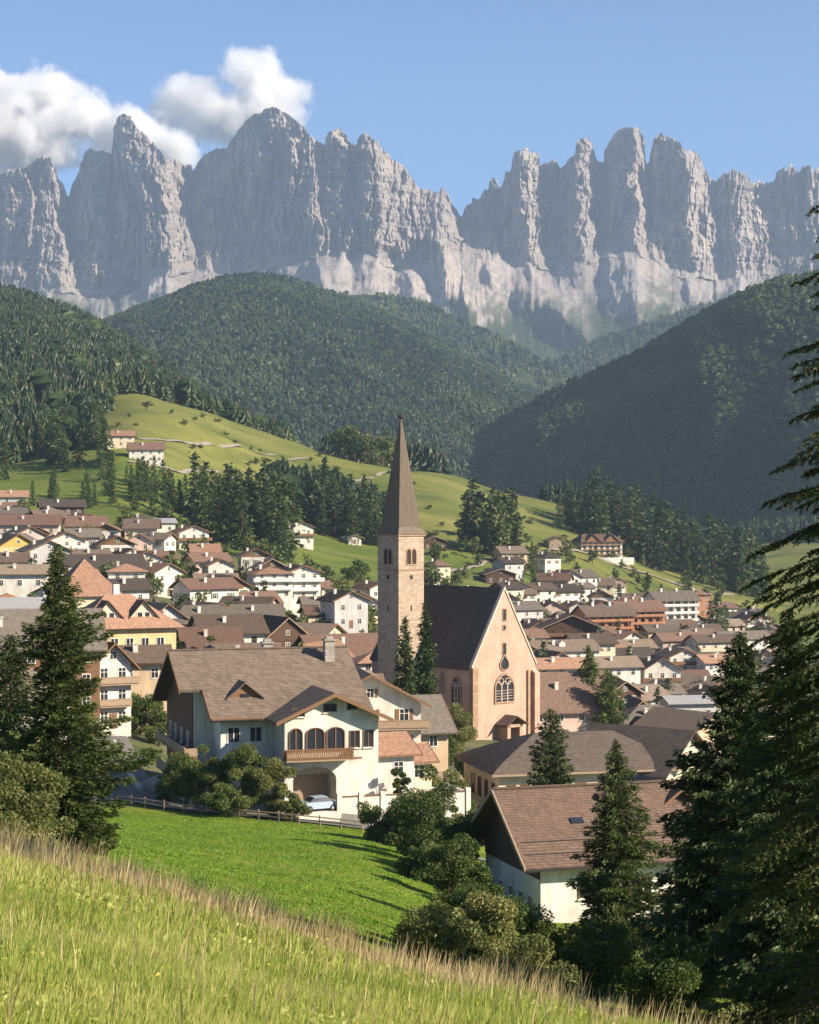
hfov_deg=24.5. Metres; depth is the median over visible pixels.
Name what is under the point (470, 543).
broadleaf tree
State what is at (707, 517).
spruce tree
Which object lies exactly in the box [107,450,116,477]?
spruce tree
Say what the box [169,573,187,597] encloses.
broadleaf tree
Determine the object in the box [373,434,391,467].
broadleaf tree
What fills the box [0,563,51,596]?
house
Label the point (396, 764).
window
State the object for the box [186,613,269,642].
house
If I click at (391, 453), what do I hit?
broadleaf tree
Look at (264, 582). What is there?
broadleaf tree
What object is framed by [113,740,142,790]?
garden wall
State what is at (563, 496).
spruce tree
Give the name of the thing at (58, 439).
spruce tree
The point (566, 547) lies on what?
broadleaf tree
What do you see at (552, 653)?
house
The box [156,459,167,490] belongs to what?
spruce tree
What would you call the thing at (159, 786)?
shrub
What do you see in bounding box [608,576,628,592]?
house
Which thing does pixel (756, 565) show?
spruce tree
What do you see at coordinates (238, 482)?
spruce tree
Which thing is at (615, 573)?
broadleaf tree
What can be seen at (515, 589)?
house
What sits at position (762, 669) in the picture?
house
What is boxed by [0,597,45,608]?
house
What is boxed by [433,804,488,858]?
shrub
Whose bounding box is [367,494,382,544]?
spruce tree
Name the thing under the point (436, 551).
broadleaf tree
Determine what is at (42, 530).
house
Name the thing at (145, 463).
spruce tree
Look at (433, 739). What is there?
window
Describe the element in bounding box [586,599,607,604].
house
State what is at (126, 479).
spruce tree
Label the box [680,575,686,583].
broadleaf tree
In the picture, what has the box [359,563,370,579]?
broadleaf tree
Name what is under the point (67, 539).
house
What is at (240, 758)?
shrub
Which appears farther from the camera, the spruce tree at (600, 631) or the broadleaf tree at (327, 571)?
the broadleaf tree at (327, 571)
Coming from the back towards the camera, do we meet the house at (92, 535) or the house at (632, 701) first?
the house at (92, 535)
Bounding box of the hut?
[339,534,362,545]
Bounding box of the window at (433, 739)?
[429,735,437,746]
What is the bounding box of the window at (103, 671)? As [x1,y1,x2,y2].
[100,668,107,677]
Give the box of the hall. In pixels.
[453,722,714,804]
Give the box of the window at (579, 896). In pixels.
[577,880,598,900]
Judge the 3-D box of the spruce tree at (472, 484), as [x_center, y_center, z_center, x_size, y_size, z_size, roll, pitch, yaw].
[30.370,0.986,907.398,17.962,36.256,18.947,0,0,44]
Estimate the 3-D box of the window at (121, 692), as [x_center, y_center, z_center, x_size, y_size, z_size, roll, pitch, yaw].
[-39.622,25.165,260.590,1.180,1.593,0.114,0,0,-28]
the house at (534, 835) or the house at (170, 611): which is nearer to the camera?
the house at (534, 835)
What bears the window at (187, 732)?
in the inn
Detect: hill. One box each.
[133,278,505,471]
[347,295,564,393]
[495,289,818,525]
[561,305,710,376]
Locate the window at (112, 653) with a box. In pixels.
[110,651,115,659]
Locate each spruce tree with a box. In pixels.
[0,434,13,479]
[0,632,87,797]
[1,543,159,854]
[11,426,18,444]
[16,424,27,460]
[29,481,36,505]
[32,416,47,459]
[43,430,57,465]
[44,404,60,456]
[45,417,60,459]
[47,465,59,496]
[47,478,52,498]
[48,420,71,464]
[48,477,58,498]
[56,431,68,467]
[59,398,69,418]
[60,441,70,471]
[68,407,73,417]
[70,431,86,465]
[75,402,93,448]
[78,482,88,508]
[81,468,91,499]
[85,401,94,416]
[86,484,93,507]
[88,403,101,446]
[90,480,98,505]
[93,417,112,462]
[95,419,115,465]
[95,452,106,479]
[96,400,104,425]
[101,462,112,495]
[103,466,114,492]
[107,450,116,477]
[107,473,117,503]
[123,465,129,485]
[125,474,137,499]
[127,465,135,493]
[128,480,139,511]
[133,458,140,482]
[136,469,148,501]
[136,475,142,500]
[137,456,149,484]
[137,466,148,501]
[139,461,151,492]
[143,469,153,502]
[145,460,152,491]
[146,487,156,515]
[148,455,160,492]
[152,482,159,502]
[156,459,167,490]
[157,482,173,517]
[160,467,175,507]
[170,479,176,500]
[171,479,184,513]
[174,482,185,513]
[181,451,200,525]
[181,474,189,502]
[189,466,217,535]
[191,466,212,524]
[194,483,212,535]
[201,487,221,542]
[203,461,213,499]
[206,469,217,518]
[209,475,228,535]
[213,462,239,541]
[214,464,234,533]
[219,483,239,549]
[226,479,238,524]
[226,487,256,550]
[228,467,242,512]
[232,475,242,520]
[234,474,256,541]
[236,461,265,531]
[244,475,274,547]
[249,477,276,548]
[252,501,269,550]
[257,457,274,518]
[259,471,292,545]
[263,477,269,493]
[266,475,280,500]
[266,486,291,529]
[269,508,281,557]
[271,462,282,483]
[271,496,296,562]
[274,477,308,558]
[275,514,294,561]
[284,481,295,519]
[288,480,305,521]
[304,471,311,493]
[306,469,325,525]
[313,494,331,534]
[319,457,331,494]
[320,452,329,481]
[323,484,333,529]
[325,485,345,536]
[326,474,336,485]
[326,482,345,532]
[335,472,343,487]
[338,484,354,536]
[344,487,356,519]
[344,497,358,545]
[347,473,354,484]
[351,498,359,524]
[352,508,359,534]
[353,488,374,544]
[354,493,373,537]
[360,473,369,490]
[363,485,371,509]
[363,503,375,544]
[365,491,376,520]
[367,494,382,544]
[370,484,380,517]
[391,615,419,694]
[413,602,440,694]
[452,489,481,550]
[453,476,482,540]
[464,491,493,553]
[490,494,518,549]
[493,490,506,545]
[506,486,524,544]
[506,511,527,545]
[526,708,575,785]
[529,540,534,560]
[529,566,536,582]
[537,641,548,657]
[539,713,573,784]
[552,495,567,529]
[558,489,570,522]
[561,495,570,522]
[564,491,581,531]
[565,738,666,963]
[566,490,574,523]
[572,485,589,528]
[576,502,587,533]
[580,472,596,526]
[580,476,608,534]
[580,487,588,521]
[586,466,609,532]
[591,486,612,533]
[596,487,613,533]
[597,625,604,632]
[603,476,615,526]
[606,496,618,535]
[609,485,628,544]
[613,584,621,600]
[615,502,627,540]
[616,486,647,558]
[617,486,630,529]
[619,495,633,546]
[623,645,632,655]
[629,631,795,1001]
[631,484,646,543]
[633,508,647,561]
[636,748,718,957]
[637,511,654,566]
[641,495,651,532]
[643,523,668,571]
[644,491,667,546]
[649,500,671,565]
[653,686,660,704]
[654,502,683,570]
[662,504,673,543]
[663,678,675,690]
[665,512,680,562]
[667,507,689,571]
[673,518,685,551]
[679,505,690,559]
[679,525,698,576]
[680,548,694,578]
[686,520,703,574]
[686,523,699,572]
[688,517,693,543]
[691,537,712,583]
[692,535,707,578]
[696,204,818,1023]
[700,518,728,586]
[701,512,713,568]
[703,601,713,623]
[705,605,818,1008]
[706,522,725,582]
[706,589,724,627]
[709,542,726,586]
[715,518,730,560]
[717,528,748,592]
[717,604,732,630]
[721,530,732,579]
[724,526,731,570]
[726,526,755,594]
[740,540,754,596]
[741,536,753,570]
[745,524,763,596]
[749,542,764,594]
[752,533,771,588]
[755,555,769,598]
[758,654,763,667]
[759,736,818,1023]
[761,608,767,621]
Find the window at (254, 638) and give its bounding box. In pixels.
[252,636,256,642]
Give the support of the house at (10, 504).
on the ground at (440, 494)
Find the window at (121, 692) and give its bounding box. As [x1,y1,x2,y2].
[118,689,125,698]
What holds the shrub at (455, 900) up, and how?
on the ground at (440, 494)
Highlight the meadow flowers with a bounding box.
[0,856,635,1023]
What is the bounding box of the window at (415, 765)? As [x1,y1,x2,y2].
[414,764,422,777]
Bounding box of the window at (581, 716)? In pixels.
[579,714,584,720]
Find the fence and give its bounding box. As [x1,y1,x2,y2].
[117,793,362,831]
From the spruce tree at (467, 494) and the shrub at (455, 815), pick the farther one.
the spruce tree at (467, 494)
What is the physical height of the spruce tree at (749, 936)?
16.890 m
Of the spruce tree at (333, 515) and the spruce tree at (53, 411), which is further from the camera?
the spruce tree at (53, 411)
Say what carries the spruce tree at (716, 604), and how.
on the ground at (440, 494)
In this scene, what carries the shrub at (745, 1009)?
on the ground at (440, 494)
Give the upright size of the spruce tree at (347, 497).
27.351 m
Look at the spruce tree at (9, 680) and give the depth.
91.68 m
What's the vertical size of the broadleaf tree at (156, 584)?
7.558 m
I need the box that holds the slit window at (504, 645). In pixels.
[502,642,506,654]
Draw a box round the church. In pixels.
[370,405,539,740]
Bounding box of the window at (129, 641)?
[126,638,133,644]
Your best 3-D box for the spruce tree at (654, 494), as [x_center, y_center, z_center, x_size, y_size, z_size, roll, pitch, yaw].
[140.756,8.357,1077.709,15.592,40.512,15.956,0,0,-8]
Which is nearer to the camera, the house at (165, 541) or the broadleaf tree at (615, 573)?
the house at (165, 541)
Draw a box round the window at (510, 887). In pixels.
[508,884,513,899]
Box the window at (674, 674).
[672,672,676,677]
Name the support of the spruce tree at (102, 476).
on the ground at (440, 494)
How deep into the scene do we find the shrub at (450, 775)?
228.40 m
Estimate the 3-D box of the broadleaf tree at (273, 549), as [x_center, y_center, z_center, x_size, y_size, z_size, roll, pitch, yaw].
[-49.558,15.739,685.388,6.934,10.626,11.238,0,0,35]
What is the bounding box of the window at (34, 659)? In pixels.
[27,656,35,663]
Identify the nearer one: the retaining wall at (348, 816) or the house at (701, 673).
the retaining wall at (348, 816)
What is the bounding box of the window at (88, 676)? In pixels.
[82,674,90,683]
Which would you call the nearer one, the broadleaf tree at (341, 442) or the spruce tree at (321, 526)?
the spruce tree at (321, 526)
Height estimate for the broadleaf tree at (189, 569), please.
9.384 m
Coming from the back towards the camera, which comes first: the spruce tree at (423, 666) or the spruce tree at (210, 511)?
the spruce tree at (210, 511)
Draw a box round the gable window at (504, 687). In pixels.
[494,673,514,703]
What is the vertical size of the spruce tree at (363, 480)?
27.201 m
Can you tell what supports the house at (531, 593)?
on the ground at (440, 494)
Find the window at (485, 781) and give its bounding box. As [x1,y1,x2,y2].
[484,779,487,798]
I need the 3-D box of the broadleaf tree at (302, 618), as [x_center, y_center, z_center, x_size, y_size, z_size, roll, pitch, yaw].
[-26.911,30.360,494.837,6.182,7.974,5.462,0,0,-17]
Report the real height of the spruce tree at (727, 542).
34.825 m
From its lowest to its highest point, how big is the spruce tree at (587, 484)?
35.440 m
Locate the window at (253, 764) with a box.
[249,758,261,768]
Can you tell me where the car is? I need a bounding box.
[302,795,335,810]
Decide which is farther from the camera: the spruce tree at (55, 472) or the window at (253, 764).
the spruce tree at (55, 472)
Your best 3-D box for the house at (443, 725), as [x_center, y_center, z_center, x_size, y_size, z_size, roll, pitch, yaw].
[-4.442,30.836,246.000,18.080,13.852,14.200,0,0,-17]
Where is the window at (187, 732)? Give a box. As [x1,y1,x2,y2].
[185,730,188,747]
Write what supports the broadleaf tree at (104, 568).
on the ground at (440, 494)
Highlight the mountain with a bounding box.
[0,107,818,360]
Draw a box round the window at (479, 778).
[477,776,480,797]
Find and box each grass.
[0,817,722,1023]
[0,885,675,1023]
[66,810,527,963]
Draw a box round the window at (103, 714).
[100,711,107,720]
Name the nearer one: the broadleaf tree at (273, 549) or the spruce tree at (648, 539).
the broadleaf tree at (273, 549)
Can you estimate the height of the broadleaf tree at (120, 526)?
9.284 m
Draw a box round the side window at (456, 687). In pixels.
[450,676,461,713]
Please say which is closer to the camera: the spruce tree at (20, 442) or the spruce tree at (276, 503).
the spruce tree at (276, 503)
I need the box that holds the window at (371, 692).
[365,688,377,697]
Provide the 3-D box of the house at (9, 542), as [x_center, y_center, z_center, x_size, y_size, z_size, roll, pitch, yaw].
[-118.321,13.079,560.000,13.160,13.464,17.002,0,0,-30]
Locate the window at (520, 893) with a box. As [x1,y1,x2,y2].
[518,889,523,911]
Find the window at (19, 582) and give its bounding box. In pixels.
[17,580,21,585]
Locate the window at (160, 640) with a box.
[157,637,163,643]
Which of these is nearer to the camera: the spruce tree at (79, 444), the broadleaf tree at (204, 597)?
the broadleaf tree at (204, 597)
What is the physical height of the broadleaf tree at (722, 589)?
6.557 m
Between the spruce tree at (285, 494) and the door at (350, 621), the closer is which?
the door at (350, 621)
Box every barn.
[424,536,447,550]
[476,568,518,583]
[542,536,569,550]
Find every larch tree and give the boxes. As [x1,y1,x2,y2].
[577,644,600,688]
[585,668,628,725]
[715,607,728,630]
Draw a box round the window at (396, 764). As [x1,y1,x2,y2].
[393,761,403,775]
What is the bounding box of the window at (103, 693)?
[100,689,107,699]
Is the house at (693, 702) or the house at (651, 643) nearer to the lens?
the house at (693, 702)
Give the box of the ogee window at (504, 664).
[499,654,509,670]
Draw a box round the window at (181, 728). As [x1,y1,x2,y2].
[179,726,182,743]
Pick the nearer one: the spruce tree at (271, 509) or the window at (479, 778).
the window at (479, 778)
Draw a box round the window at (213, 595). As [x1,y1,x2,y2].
[211,593,217,598]
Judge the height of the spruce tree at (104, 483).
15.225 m
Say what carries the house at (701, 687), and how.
on the ground at (440, 494)
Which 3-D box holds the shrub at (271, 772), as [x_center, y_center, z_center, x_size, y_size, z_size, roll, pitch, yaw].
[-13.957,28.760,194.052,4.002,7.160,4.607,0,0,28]
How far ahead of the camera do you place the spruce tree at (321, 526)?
865.15 m
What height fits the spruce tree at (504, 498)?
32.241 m
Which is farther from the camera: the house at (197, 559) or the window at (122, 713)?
the house at (197, 559)
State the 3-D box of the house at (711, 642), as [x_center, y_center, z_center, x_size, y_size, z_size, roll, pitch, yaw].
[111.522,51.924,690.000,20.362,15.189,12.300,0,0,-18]
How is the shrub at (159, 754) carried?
on the ground at (440, 494)
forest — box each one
[0,281,300,463]
[101,271,537,484]
[253,456,385,545]
[318,431,452,474]
[338,290,574,394]
[474,269,818,530]
[538,476,818,558]
[551,297,720,377]
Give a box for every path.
[128,461,387,483]
[133,774,161,790]
[139,438,306,459]
[450,548,734,595]
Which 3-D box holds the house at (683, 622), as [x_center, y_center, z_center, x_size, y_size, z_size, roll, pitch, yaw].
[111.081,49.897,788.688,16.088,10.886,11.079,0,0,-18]
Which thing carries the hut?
on the ground at (440, 494)
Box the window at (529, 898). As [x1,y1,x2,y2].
[527,894,532,911]
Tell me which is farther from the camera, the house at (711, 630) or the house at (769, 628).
the house at (769, 628)
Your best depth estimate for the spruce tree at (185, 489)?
826.83 m
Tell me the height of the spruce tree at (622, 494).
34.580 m
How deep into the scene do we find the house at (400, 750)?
202.75 m
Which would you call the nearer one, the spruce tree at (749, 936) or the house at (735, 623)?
the spruce tree at (749, 936)
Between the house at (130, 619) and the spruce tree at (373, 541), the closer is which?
the house at (130, 619)
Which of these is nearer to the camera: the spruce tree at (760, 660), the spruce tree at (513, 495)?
the spruce tree at (760, 660)
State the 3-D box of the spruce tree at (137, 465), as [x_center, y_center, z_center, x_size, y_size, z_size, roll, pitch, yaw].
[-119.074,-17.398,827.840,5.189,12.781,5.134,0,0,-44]
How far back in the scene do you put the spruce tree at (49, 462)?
881.25 m
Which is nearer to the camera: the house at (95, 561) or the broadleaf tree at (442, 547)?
the house at (95, 561)
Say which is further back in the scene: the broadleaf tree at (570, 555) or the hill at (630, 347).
the hill at (630, 347)
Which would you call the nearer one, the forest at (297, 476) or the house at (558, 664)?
the house at (558, 664)
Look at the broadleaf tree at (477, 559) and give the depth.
846.74 m
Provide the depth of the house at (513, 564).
815.35 m
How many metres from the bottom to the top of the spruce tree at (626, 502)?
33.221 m
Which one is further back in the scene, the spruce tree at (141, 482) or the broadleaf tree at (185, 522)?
the spruce tree at (141, 482)
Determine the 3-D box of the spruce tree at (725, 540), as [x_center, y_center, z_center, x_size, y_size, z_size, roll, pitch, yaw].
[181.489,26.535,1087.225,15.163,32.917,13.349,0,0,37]
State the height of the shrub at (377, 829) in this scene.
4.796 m
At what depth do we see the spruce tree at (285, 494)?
738.24 m
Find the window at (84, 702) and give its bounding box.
[82,696,90,703]
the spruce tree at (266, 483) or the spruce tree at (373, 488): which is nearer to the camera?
the spruce tree at (266, 483)
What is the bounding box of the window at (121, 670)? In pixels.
[118,667,125,676]
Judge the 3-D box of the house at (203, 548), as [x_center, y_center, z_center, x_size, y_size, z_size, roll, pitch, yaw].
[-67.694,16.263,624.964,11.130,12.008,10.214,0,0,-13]
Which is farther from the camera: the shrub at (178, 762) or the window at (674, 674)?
the window at (674, 674)
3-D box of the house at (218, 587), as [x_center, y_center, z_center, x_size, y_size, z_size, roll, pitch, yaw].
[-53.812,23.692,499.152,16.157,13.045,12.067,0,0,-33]
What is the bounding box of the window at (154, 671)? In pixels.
[151,668,158,678]
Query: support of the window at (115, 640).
in the house at (130, 619)
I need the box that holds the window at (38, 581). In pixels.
[36,579,40,585]
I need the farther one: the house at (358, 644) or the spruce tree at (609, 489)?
the spruce tree at (609, 489)
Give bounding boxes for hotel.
[569,534,633,564]
[570,602,637,630]
[607,598,669,631]
[639,588,701,623]
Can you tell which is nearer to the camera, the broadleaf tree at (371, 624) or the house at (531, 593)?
the broadleaf tree at (371, 624)
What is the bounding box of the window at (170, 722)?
[168,720,171,735]
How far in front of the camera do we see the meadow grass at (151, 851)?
129.99 m
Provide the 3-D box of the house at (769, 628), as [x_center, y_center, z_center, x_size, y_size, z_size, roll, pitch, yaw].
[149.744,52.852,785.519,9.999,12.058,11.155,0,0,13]
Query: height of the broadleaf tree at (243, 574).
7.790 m
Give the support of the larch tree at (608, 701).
on the ground at (440, 494)
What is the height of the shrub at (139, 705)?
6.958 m
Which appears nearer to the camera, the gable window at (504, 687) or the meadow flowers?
the meadow flowers
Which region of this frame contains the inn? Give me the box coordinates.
[151,636,470,821]
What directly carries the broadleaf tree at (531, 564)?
on the ground at (440, 494)
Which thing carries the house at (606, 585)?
on the ground at (440, 494)
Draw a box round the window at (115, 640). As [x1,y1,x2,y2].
[111,638,117,644]
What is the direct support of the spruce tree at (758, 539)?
on the ground at (440, 494)
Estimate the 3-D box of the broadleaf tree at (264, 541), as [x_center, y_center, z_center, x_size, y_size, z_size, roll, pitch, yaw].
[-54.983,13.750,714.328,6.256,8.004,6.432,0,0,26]
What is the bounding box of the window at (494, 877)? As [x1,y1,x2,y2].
[491,874,495,883]
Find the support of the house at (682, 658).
on the ground at (440, 494)
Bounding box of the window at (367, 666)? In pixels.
[365,664,370,669]
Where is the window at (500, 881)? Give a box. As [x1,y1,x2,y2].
[498,878,503,902]
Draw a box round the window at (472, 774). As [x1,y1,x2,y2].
[471,772,474,794]
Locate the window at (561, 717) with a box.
[558,714,563,721]
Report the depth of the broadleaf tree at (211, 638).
383.97 m
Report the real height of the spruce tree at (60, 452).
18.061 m
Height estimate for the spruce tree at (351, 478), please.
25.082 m
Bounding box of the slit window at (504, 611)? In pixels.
[502,608,506,620]
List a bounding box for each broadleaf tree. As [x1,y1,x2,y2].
[17,498,30,509]
[17,501,26,506]
[27,592,35,596]
[28,558,36,563]
[83,524,104,539]
[98,564,107,578]
[100,561,114,574]
[115,503,135,522]
[117,522,124,537]
[139,400,154,409]
[149,574,163,597]
[162,555,186,570]
[164,550,183,565]
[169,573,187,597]
[173,593,190,607]
[176,641,187,648]
[177,514,190,526]
[180,538,197,549]
[184,559,199,577]
[191,589,211,601]
[199,533,207,543]
[206,635,216,642]
[222,542,234,563]
[235,564,251,581]
[240,539,248,550]
[242,535,262,549]
[254,580,267,590]
[257,538,269,551]
[263,541,285,562]
[285,609,296,619]
[298,613,310,622]
[302,553,315,563]
[304,559,320,570]
[312,612,329,622]
[319,565,334,579]
[327,429,361,458]
[328,576,349,589]
[331,425,349,457]
[332,427,349,452]
[339,559,368,584]
[345,430,365,461]
[348,425,357,459]
[353,431,376,463]
[355,575,369,583]
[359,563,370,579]
[360,435,381,464]
[361,438,378,463]
[368,604,377,632]
[368,605,377,632]
[370,456,386,466]
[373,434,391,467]
[374,430,392,466]
[381,451,390,466]
[386,442,395,465]
[424,563,438,583]
[428,566,443,584]
[429,542,443,556]
[429,542,447,559]
[437,576,453,584]
[450,570,462,585]
[456,536,468,554]
[456,561,469,578]
[464,506,488,548]
[465,536,483,557]
[467,487,519,554]
[472,502,509,556]
[472,552,484,565]
[481,509,514,547]
[524,532,532,542]
[524,544,531,556]
[527,559,538,573]
[557,535,577,554]
[563,551,575,561]
[572,562,580,568]
[579,584,585,601]
[588,547,599,564]
[608,550,616,557]
[612,568,619,577]
[619,559,626,568]
[624,547,632,556]
[630,565,638,576]
[633,573,644,583]
[638,554,646,565]
[640,572,651,583]
[641,581,649,591]
[662,560,669,572]
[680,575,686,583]
[685,579,692,588]
[700,576,706,584]
[711,580,723,588]
[720,585,726,593]
[735,580,742,590]
[736,586,744,595]
[741,600,750,606]
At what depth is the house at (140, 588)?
464.29 m
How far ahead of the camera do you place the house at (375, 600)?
566.76 m
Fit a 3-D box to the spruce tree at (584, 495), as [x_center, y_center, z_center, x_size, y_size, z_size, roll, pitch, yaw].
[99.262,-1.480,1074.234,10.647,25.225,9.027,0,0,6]
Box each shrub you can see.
[0,750,77,845]
[0,790,60,848]
[20,839,65,852]
[76,807,120,855]
[131,692,163,735]
[138,747,163,758]
[139,702,166,745]
[154,767,175,801]
[159,750,208,807]
[186,744,234,813]
[200,781,252,816]
[218,743,266,816]
[250,757,297,817]
[272,792,311,821]
[356,801,396,841]
[379,811,413,849]
[385,801,423,840]
[387,764,457,857]
[390,768,411,793]
[390,906,445,963]
[393,839,435,885]
[395,901,490,977]
[418,832,480,894]
[430,880,488,953]
[432,769,469,789]
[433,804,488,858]
[445,890,517,975]
[448,703,477,752]
[448,734,457,765]
[451,813,463,819]
[453,753,463,777]
[456,862,504,895]
[459,893,555,962]
[471,799,477,809]
[477,932,580,992]
[514,904,587,968]
[547,981,597,1010]
[552,923,642,1005]
[620,934,721,1023]
[672,1000,772,1023]
[713,1002,818,1023]
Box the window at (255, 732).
[249,726,262,742]
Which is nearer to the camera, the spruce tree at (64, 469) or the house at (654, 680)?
the house at (654, 680)
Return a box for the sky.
[0,0,818,215]
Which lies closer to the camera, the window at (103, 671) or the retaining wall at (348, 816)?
the retaining wall at (348, 816)
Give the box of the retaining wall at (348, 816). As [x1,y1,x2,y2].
[341,813,380,824]
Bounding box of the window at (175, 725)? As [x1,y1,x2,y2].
[173,723,176,739]
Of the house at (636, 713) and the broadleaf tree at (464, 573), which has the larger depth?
the broadleaf tree at (464, 573)
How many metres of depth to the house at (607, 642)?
556.96 m
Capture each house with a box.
[0,490,28,505]
[0,501,23,506]
[0,506,29,514]
[0,515,63,534]
[0,533,31,551]
[0,551,30,563]
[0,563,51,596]
[0,593,15,596]
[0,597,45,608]
[0,608,107,738]
[0,669,77,757]
[5,526,49,539]
[10,533,36,540]
[14,540,74,563]
[27,510,67,527]
[27,525,51,534]
[30,586,46,596]
[37,499,86,515]
[41,506,67,513]
[41,531,88,549]
[45,559,122,607]
[59,553,148,571]
[62,528,103,548]
[65,516,108,527]
[66,512,94,527]
[70,548,112,553]
[85,584,183,648]
[92,535,137,551]
[97,522,123,538]
[100,641,140,737]
[104,561,148,578]
[105,430,135,448]
[107,578,153,598]
[112,547,138,553]
[118,643,171,734]
[122,519,161,538]
[124,513,153,531]
[126,442,165,468]
[127,532,154,550]
[132,550,167,562]
[140,598,159,602]
[141,532,179,550]
[145,562,187,598]
[146,601,189,619]
[151,550,179,559]
[154,518,177,532]
[167,525,211,549]
[168,577,243,607]
[173,604,241,630]
[176,600,232,609]
[176,626,244,648]
[180,552,234,577]
[186,543,221,552]
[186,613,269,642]
[190,573,239,577]
[198,557,236,572]
[202,644,216,648]
[204,642,281,647]
[206,574,253,590]
[218,596,280,604]
[228,604,285,616]
[235,547,273,576]
[239,591,283,603]
[245,564,296,613]
[249,558,286,570]
[263,614,308,646]
[281,563,324,616]
[288,520,315,549]
[293,633,377,655]
[295,622,347,634]
[296,595,320,616]
[297,605,319,622]
[303,639,355,657]
[315,589,372,632]
[320,577,328,595]
[325,580,334,593]
[350,580,377,601]
[352,653,371,670]
[353,731,422,793]
[355,665,431,742]
[356,590,377,605]
[370,604,377,632]
[374,673,385,680]
[412,694,458,770]
[414,742,439,788]
[424,558,452,584]
[469,779,725,922]
[489,546,529,568]
[489,556,526,582]
[489,581,527,600]
[502,580,535,588]
[508,593,521,600]
[511,600,546,620]
[520,618,550,623]
[521,618,543,628]
[523,628,550,639]
[524,588,539,600]
[525,582,558,601]
[528,639,603,657]
[532,551,561,572]
[534,649,569,657]
[535,612,603,639]
[535,656,590,671]
[536,573,573,583]
[539,599,568,616]
[540,671,618,731]
[546,611,562,617]
[553,569,584,582]
[554,584,583,603]
[560,600,586,613]
[560,633,619,655]
[567,569,599,588]
[572,582,597,601]
[586,589,614,601]
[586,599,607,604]
[587,655,644,683]
[597,578,615,599]
[602,626,618,639]
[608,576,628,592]
[611,680,646,702]
[614,581,626,599]
[614,630,646,638]
[614,704,662,724]
[615,596,629,600]
[615,644,625,647]
[615,646,654,657]
[617,638,658,650]
[618,593,644,595]
[618,694,647,710]
[620,596,641,599]
[623,771,686,804]
[632,683,687,694]
[633,706,731,772]
[635,624,679,638]
[635,684,670,704]
[640,654,684,683]
[645,678,687,694]
[649,632,710,649]
[653,646,696,669]
[654,646,697,653]
[665,619,680,628]
[678,619,696,629]
[679,628,715,633]
[680,669,710,676]
[680,674,694,689]
[681,623,724,631]
[682,633,742,652]
[684,683,713,694]
[686,676,731,687]
[688,690,745,711]
[692,588,712,621]
[692,653,734,677]
[697,652,724,653]
[698,615,706,623]
[711,602,739,611]
[711,606,727,618]
[712,630,771,654]
[719,618,748,630]
[727,611,760,618]
[729,667,774,680]
[732,611,771,630]
[737,606,768,614]
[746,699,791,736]
[752,621,779,628]
[752,657,781,667]
[755,649,774,657]
[760,624,777,630]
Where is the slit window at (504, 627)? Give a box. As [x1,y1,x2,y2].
[502,624,506,630]
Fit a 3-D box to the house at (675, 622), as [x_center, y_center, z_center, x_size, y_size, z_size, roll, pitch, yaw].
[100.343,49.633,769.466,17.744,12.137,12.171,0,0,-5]
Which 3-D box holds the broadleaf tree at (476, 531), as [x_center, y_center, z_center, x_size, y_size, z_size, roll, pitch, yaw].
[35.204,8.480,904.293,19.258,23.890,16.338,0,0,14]
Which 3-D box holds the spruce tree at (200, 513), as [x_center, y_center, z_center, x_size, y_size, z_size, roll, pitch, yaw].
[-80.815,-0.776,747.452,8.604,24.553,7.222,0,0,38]
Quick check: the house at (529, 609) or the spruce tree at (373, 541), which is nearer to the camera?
the house at (529, 609)
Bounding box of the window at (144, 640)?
[141,637,148,644]
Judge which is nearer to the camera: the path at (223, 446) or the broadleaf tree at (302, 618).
the broadleaf tree at (302, 618)
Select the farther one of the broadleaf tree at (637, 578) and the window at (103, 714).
the broadleaf tree at (637, 578)
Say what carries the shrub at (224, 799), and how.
on the ground at (440, 494)
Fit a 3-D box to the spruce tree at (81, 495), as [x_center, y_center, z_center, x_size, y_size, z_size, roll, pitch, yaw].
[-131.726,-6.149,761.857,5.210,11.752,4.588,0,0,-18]
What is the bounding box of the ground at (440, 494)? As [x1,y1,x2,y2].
[0,392,818,1022]
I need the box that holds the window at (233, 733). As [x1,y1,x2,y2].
[227,727,240,743]
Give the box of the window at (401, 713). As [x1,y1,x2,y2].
[395,708,412,719]
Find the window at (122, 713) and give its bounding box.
[118,710,125,717]
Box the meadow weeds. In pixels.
[0,844,619,1023]
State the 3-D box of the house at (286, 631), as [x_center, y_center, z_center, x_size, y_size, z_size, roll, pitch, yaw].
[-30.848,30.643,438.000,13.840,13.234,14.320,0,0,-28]
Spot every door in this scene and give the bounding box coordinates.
[109,713,116,728]
[349,620,352,627]
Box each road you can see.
[88,790,124,800]
[96,736,485,860]
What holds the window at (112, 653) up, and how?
in the house at (118, 663)
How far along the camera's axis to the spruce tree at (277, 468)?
874.54 m
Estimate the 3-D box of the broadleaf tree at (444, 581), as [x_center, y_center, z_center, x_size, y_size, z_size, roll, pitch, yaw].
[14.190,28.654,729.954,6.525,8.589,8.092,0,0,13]
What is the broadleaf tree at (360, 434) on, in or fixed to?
on the ground at (440, 494)
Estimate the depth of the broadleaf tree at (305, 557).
709.60 m

